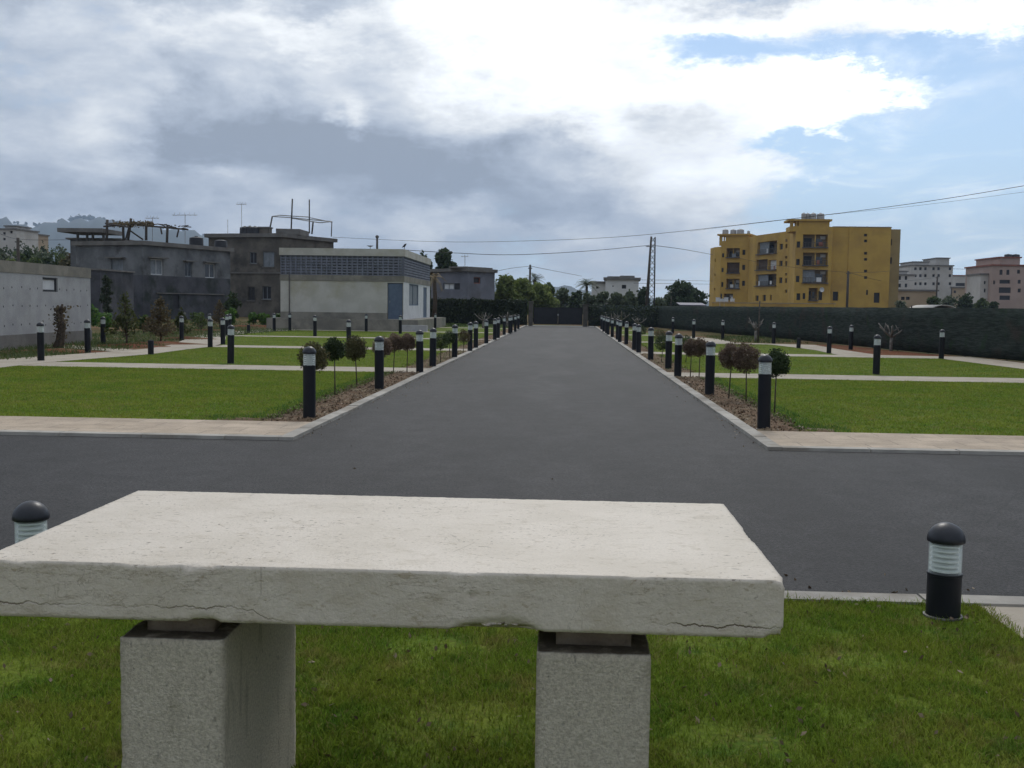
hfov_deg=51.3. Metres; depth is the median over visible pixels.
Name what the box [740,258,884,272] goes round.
overhead wire
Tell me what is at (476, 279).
window
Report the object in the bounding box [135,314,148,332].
bush
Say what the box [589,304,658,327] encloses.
climbing ivy
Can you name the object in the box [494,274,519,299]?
tree
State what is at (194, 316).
bush
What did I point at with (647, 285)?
utility pole
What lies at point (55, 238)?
hills
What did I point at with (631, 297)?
tree
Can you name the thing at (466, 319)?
net fence
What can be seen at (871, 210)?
overhead wire
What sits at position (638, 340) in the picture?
bollard light
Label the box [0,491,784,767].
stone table
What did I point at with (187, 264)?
window
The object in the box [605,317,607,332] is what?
bollard light
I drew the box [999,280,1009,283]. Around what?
window
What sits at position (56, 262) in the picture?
tree
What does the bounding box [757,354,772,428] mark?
bollard light
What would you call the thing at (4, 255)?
tree
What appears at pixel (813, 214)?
water tank
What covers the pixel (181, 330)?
bollard light
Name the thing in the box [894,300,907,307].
tree
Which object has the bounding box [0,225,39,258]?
distant building
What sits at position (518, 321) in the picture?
bollard light
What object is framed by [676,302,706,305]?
sheet shelter
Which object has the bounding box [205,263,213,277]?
window
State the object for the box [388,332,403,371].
topiary shrub
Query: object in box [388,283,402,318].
door
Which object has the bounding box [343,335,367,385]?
topiary shrub
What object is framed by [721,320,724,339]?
bollard light
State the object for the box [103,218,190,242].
roof pergola
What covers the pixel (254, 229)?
water tank
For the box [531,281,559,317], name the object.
tree
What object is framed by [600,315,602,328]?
bollard light
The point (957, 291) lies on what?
distant building
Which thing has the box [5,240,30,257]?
tree
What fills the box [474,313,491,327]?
pruned tree
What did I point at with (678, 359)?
bollard light
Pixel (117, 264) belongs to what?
window
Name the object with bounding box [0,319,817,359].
weeds
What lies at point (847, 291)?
utility pole
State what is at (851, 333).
bollard light
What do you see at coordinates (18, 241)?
utility pole
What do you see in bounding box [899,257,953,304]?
distant building
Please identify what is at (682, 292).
tree
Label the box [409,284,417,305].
window
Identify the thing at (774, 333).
bollard light
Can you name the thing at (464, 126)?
sky
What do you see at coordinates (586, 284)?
palm tree
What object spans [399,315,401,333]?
bollard light
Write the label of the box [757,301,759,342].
stake
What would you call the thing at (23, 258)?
tree
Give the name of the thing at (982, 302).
tree
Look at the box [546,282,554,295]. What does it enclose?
tree
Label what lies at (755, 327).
pruned tree
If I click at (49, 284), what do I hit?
window
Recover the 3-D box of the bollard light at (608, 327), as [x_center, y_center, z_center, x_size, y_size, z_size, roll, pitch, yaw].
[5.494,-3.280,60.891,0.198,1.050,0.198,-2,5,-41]
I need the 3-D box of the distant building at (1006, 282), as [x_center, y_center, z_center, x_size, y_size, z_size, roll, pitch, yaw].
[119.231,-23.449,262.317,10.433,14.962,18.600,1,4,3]
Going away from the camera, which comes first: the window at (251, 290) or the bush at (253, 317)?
the bush at (253, 317)
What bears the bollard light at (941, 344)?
on the lawn at (478, 734)
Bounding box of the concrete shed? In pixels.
[0,260,91,349]
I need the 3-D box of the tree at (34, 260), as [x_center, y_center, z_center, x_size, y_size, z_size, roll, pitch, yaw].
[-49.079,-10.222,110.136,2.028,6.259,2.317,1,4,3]
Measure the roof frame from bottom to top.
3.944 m
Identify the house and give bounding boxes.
[65,238,135,266]
[71,240,233,319]
[204,228,337,317]
[430,266,497,299]
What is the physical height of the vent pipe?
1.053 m
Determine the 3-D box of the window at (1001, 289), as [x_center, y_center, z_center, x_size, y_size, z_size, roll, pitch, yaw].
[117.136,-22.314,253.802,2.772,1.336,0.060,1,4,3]
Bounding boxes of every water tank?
[189,236,203,245]
[215,239,226,247]
[240,226,245,232]
[246,226,251,232]
[251,226,258,232]
[722,229,728,233]
[730,229,736,233]
[737,229,743,233]
[810,213,816,218]
[817,213,823,218]
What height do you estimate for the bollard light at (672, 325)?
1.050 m
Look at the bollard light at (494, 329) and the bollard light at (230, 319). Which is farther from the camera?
the bollard light at (230, 319)
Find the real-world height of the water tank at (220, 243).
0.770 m
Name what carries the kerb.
on the road
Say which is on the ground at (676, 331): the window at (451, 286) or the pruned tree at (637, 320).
the pruned tree at (637, 320)
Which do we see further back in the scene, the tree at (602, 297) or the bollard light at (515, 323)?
the tree at (602, 297)
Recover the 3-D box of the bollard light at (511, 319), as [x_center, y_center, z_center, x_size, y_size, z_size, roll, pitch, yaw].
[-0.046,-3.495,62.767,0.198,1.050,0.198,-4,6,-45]
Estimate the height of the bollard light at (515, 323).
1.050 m
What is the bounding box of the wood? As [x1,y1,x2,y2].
[13,214,203,235]
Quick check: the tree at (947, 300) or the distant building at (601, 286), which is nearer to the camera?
the distant building at (601, 286)
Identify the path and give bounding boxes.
[0,327,1023,637]
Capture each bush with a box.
[91,304,100,326]
[96,312,111,328]
[99,272,114,315]
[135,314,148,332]
[189,311,204,324]
[221,291,241,317]
[223,307,236,324]
[246,312,258,324]
[258,313,271,324]
[446,323,464,325]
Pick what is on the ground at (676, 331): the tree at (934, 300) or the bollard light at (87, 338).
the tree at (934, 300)
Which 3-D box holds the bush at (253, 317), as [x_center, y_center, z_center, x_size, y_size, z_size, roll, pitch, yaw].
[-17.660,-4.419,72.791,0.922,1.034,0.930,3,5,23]
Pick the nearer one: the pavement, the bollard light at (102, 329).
the pavement
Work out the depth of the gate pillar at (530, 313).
86.94 m
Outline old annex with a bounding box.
[90,269,134,320]
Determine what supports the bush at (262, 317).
on the ground at (676, 331)
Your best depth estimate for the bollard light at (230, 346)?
27.40 m
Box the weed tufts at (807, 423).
[201,352,850,431]
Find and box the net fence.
[430,299,526,324]
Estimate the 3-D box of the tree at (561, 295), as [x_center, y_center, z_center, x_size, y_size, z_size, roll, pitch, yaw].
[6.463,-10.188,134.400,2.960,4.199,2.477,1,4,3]
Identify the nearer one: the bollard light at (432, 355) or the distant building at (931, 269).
the bollard light at (432, 355)
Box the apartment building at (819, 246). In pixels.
[709,219,900,307]
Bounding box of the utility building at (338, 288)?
[266,248,445,331]
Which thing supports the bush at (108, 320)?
on the ground at (676, 331)
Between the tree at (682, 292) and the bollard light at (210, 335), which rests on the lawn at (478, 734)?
the bollard light at (210, 335)
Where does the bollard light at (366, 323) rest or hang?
on the lawn at (478, 734)
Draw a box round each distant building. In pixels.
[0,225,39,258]
[38,234,49,252]
[591,281,604,304]
[603,276,640,303]
[898,271,915,288]
[898,289,938,307]
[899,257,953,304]
[950,287,964,307]
[952,275,965,286]
[964,257,1023,308]
[966,273,988,303]
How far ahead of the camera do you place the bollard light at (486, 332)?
44.27 m
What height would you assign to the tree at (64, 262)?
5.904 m
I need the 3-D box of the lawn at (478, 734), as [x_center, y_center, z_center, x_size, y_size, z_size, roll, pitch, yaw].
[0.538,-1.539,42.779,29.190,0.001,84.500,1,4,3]
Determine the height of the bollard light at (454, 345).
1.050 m
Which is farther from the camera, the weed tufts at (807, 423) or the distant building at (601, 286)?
the distant building at (601, 286)
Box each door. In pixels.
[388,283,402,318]
[423,287,425,316]
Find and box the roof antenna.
[236,202,245,227]
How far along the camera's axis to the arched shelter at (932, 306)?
90.18 m
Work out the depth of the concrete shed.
35.78 m
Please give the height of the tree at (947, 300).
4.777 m
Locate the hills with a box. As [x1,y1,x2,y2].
[0,217,708,305]
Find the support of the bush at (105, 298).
on the ground at (676, 331)
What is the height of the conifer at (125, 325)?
2.014 m
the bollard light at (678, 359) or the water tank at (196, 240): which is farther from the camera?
the water tank at (196, 240)
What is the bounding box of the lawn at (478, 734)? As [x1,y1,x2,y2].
[0,326,1023,767]
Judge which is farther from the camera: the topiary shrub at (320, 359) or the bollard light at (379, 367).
the bollard light at (379, 367)
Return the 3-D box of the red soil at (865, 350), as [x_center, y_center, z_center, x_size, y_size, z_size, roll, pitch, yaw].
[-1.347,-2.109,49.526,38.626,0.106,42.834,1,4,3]
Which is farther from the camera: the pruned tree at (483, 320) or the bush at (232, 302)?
the pruned tree at (483, 320)
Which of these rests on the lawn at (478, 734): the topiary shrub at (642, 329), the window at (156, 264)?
the topiary shrub at (642, 329)
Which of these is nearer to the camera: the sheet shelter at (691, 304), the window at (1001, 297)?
the sheet shelter at (691, 304)
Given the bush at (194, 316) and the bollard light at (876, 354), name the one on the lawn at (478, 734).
the bollard light at (876, 354)
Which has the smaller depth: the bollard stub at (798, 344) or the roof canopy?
the bollard stub at (798, 344)
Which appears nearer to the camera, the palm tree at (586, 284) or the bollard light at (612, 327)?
the bollard light at (612, 327)
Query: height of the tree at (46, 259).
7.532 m
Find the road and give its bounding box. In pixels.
[0,326,1023,595]
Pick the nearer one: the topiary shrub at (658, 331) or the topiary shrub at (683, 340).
the topiary shrub at (683, 340)
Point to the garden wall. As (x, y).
(776, 304)
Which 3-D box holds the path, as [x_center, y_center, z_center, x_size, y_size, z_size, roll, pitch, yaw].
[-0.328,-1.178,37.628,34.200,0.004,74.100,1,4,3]
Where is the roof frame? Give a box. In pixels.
[270,199,331,236]
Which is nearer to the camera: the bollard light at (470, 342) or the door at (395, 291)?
the bollard light at (470, 342)
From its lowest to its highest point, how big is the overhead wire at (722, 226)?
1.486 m
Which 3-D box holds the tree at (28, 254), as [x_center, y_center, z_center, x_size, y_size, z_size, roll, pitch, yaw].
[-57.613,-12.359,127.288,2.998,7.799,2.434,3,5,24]
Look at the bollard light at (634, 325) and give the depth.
39.73 m
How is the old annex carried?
on the ground at (676, 331)
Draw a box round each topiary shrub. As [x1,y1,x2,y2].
[297,341,330,373]
[323,337,346,394]
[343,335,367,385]
[372,336,393,357]
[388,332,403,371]
[399,333,415,370]
[436,333,449,361]
[442,330,455,356]
[457,329,470,352]
[637,324,646,342]
[653,328,665,340]
[654,333,672,361]
[680,335,692,357]
[682,338,699,376]
[694,337,708,375]
[718,342,741,398]
[730,342,761,401]
[761,348,790,412]
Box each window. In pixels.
[43,277,55,291]
[112,259,122,269]
[151,259,161,274]
[173,294,177,308]
[185,262,190,276]
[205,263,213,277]
[248,287,254,300]
[250,252,256,263]
[261,286,271,299]
[263,252,273,266]
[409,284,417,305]
[444,283,454,289]
[455,283,459,289]
[474,277,479,283]
[818,291,821,299]
[833,292,837,300]
[874,293,878,302]
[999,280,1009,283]
[999,287,1009,292]
[999,295,1009,299]
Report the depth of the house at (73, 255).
97.49 m
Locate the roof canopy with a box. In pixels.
[57,228,121,240]
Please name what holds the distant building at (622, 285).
on the ground at (676, 331)
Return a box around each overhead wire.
[336,186,1020,241]
[409,245,648,254]
[695,192,1020,230]
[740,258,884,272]
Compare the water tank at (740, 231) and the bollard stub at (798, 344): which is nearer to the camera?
the bollard stub at (798, 344)
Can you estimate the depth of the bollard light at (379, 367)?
19.78 m
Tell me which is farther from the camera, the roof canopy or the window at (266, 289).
the window at (266, 289)
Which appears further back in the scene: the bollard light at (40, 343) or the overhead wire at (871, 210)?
the overhead wire at (871, 210)
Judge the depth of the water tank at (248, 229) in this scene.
113.14 m
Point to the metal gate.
(557, 315)
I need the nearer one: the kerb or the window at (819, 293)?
the kerb
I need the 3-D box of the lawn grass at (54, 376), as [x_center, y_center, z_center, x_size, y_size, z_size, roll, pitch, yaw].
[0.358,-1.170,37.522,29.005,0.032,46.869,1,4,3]
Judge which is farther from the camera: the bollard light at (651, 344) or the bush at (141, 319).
the bush at (141, 319)
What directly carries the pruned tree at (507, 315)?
on the lawn at (478, 734)
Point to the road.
(578, 412)
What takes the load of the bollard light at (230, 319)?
on the path
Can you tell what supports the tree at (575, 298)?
on the ground at (676, 331)
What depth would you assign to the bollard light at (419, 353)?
24.86 m
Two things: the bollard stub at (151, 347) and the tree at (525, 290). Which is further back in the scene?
the tree at (525, 290)
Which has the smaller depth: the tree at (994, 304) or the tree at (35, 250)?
the tree at (35, 250)
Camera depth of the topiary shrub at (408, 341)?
24.95 m
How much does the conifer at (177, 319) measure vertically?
1.444 m
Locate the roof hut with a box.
[258,227,272,232]
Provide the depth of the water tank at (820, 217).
173.83 m
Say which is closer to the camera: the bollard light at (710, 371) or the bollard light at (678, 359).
the bollard light at (710, 371)
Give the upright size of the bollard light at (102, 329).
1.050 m
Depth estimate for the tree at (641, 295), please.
130.46 m
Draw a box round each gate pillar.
[528,301,533,325]
[583,304,588,326]
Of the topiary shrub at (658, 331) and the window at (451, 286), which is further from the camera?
the window at (451, 286)
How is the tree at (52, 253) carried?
on the ground at (676, 331)
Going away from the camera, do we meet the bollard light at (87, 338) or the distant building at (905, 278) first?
the bollard light at (87, 338)
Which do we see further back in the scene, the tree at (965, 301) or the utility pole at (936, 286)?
the utility pole at (936, 286)
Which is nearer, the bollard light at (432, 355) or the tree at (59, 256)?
the bollard light at (432, 355)
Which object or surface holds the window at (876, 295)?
in the apartment building at (819, 246)
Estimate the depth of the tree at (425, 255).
125.00 m
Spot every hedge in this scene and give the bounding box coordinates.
[430,297,526,323]
[588,305,1023,360]
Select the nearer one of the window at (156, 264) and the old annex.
the old annex
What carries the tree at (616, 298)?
on the ground at (676, 331)
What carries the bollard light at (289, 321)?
on the lawn at (478, 734)
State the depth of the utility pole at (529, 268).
107.45 m
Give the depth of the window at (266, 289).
111.53 m
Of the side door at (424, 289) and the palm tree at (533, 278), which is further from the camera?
the palm tree at (533, 278)
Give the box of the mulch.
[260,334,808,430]
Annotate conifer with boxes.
[103,291,139,343]
[139,296,176,340]
[173,307,192,333]
[189,313,207,328]
[210,300,226,326]
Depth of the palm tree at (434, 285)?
84.01 m
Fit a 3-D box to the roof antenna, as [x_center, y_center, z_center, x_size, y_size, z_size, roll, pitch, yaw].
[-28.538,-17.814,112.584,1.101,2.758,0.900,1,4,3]
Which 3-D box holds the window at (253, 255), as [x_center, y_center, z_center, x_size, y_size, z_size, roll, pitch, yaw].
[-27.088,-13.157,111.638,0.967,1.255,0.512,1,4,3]
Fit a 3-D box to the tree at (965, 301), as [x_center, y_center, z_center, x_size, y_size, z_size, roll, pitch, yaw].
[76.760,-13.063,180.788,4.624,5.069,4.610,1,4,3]
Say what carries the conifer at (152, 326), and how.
on the ground at (676, 331)
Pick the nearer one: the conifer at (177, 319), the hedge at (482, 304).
the conifer at (177, 319)
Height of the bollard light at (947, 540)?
0.550 m
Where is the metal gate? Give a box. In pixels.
[533,305,582,324]
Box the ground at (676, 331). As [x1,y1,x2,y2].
[0,315,1023,627]
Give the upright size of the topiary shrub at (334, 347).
1.056 m
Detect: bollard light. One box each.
[12,501,49,542]
[36,322,44,360]
[84,319,90,352]
[100,317,105,343]
[179,316,183,340]
[207,319,212,346]
[220,318,224,344]
[225,314,228,335]
[227,325,234,363]
[228,314,231,324]
[272,313,275,330]
[288,313,290,330]
[302,346,315,417]
[313,315,316,335]
[346,320,350,345]
[365,314,367,330]
[374,336,383,389]
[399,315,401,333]
[416,330,423,372]
[429,328,436,366]
[434,314,436,328]
[452,325,457,356]
[467,322,472,350]
[473,321,478,347]
[484,320,488,342]
[493,318,496,340]
[497,318,499,337]
[503,317,505,334]
[508,316,511,333]
[510,316,512,332]
[514,315,516,331]
[517,314,519,328]
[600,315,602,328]
[602,316,604,331]
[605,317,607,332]
[607,317,609,334]
[611,318,613,336]
[616,319,618,339]
[618,320,621,341]
[624,321,628,343]
[632,323,636,349]
[636,324,641,352]
[648,327,653,359]
[665,331,672,368]
[671,317,674,332]
[674,334,682,376]
[692,319,695,337]
[705,341,715,394]
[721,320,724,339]
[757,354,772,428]
[772,322,775,343]
[826,326,832,352]
[848,325,853,349]
[873,335,881,374]
[923,522,965,620]
[939,329,944,358]
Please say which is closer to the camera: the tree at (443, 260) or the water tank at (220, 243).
the water tank at (220, 243)
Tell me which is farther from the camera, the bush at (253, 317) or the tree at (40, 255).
the tree at (40, 255)
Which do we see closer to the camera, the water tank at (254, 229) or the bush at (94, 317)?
the bush at (94, 317)
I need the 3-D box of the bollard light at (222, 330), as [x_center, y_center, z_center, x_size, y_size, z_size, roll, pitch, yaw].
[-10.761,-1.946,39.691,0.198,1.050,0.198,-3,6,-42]
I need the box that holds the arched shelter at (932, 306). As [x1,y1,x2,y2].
[910,305,954,307]
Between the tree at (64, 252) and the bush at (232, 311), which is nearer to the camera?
the bush at (232, 311)
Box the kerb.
[0,325,1023,606]
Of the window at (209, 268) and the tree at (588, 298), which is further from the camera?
the tree at (588, 298)
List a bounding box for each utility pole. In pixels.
[15,238,20,261]
[528,265,531,321]
[645,236,651,305]
[846,271,850,306]
[936,276,937,296]
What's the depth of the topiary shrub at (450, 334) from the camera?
31.78 m
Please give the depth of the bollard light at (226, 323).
49.89 m
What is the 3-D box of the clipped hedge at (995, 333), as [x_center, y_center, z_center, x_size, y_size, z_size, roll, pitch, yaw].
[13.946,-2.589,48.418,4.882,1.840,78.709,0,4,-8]
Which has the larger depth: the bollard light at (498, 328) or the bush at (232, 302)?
the bush at (232, 302)
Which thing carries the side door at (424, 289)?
in the utility building at (338, 288)
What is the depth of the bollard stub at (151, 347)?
31.53 m
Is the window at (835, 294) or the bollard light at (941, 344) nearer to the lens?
the bollard light at (941, 344)
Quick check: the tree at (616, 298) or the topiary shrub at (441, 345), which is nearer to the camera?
the topiary shrub at (441, 345)
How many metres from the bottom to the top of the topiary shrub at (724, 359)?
1.060 m
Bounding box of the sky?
[0,0,1023,326]
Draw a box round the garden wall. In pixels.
[712,302,835,306]
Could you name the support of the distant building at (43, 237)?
on the ground at (676, 331)
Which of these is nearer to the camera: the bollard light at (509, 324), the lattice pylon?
the bollard light at (509, 324)
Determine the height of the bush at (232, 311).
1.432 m
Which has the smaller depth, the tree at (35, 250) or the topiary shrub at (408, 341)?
the topiary shrub at (408, 341)
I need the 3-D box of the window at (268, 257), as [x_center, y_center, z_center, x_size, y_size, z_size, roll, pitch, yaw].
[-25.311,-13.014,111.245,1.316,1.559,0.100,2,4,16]
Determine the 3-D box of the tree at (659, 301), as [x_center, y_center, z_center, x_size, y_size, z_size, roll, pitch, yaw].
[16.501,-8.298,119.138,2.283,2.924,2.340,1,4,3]
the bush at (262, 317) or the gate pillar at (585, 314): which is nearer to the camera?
the bush at (262, 317)
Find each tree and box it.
[0,247,11,259]
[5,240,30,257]
[13,251,26,261]
[24,248,33,262]
[27,255,42,263]
[30,245,42,256]
[35,251,51,260]
[41,249,53,264]
[43,304,78,348]
[47,244,56,259]
[52,256,59,264]
[54,246,67,259]
[55,244,68,260]
[58,255,70,265]
[420,250,432,298]
[430,273,448,316]
[434,247,457,268]
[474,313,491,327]
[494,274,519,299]
[499,312,513,326]
[515,277,536,314]
[525,273,545,321]
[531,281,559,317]
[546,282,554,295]
[553,287,569,307]
[565,290,582,307]
[573,278,598,291]
[579,291,595,307]
[595,291,608,304]
[607,292,625,304]
[614,312,629,325]
[623,289,637,305]
[632,318,646,323]
[635,286,650,305]
[653,297,666,305]
[663,279,709,305]
[748,318,763,340]
[878,323,901,350]
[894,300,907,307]
[926,295,941,304]
[940,295,955,306]
[953,292,975,307]
[973,297,989,307]
[986,301,999,307]
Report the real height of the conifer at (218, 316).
1.848 m
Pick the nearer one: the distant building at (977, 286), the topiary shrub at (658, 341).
the topiary shrub at (658, 341)
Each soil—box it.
[20,325,1023,362]
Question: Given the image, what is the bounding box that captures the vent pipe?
[375,235,378,248]
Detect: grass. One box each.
[0,330,1023,435]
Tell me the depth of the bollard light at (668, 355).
27.64 m
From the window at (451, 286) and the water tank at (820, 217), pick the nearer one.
the window at (451, 286)
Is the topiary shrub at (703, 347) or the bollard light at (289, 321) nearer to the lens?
the topiary shrub at (703, 347)
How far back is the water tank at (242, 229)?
113.17 m
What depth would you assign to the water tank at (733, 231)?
204.33 m
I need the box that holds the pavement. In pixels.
[0,416,1023,449]
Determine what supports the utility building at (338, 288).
on the ground at (676, 331)
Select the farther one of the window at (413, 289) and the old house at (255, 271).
the old house at (255, 271)
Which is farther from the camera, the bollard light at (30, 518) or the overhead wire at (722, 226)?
the overhead wire at (722, 226)
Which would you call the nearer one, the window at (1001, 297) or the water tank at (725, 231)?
the water tank at (725, 231)
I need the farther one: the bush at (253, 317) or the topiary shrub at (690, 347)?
the bush at (253, 317)
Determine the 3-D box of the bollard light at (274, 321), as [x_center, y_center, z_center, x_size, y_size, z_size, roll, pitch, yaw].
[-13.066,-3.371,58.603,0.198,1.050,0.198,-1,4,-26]
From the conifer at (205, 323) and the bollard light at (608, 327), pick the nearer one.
the conifer at (205, 323)
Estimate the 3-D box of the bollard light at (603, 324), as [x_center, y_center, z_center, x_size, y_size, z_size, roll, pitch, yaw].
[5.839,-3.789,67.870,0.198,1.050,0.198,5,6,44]
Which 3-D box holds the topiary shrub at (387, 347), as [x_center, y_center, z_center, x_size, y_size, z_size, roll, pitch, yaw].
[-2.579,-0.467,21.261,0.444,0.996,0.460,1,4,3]
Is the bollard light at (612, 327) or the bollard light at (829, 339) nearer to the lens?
the bollard light at (829, 339)
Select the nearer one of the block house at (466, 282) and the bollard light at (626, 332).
the bollard light at (626, 332)
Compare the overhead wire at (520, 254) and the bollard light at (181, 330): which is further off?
the overhead wire at (520, 254)
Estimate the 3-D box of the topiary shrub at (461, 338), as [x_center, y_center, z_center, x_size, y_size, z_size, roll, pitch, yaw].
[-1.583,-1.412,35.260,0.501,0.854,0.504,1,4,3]
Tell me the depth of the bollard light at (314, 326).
50.78 m
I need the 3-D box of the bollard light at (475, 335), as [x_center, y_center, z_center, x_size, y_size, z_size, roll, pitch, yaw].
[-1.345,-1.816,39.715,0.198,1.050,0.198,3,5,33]
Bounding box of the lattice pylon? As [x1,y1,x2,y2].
[647,237,655,305]
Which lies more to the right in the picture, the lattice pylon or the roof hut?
the lattice pylon
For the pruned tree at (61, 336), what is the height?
1.606 m
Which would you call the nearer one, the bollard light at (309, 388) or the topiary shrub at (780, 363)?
the bollard light at (309, 388)
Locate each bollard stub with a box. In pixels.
[148,340,153,354]
[796,338,800,347]
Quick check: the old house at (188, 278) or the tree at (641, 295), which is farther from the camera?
the tree at (641, 295)
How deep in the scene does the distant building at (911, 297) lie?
225.25 m
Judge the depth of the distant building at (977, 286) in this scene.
257.44 m
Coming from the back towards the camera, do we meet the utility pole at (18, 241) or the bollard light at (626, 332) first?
the utility pole at (18, 241)
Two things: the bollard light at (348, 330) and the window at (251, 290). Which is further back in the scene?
the window at (251, 290)
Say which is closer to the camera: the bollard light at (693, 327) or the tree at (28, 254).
the bollard light at (693, 327)
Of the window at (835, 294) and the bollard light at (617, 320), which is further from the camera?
the window at (835, 294)
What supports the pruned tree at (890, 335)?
on the red soil at (865, 350)
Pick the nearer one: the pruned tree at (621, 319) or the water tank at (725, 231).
the pruned tree at (621, 319)
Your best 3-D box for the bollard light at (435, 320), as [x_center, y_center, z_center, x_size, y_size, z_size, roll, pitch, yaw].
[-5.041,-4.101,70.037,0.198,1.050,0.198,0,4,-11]
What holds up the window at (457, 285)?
in the block house at (466, 282)
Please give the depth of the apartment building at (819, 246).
174.05 m
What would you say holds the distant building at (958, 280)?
on the ground at (676, 331)
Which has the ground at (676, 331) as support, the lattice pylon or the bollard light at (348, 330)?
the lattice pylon
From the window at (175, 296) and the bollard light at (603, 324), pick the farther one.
the window at (175, 296)

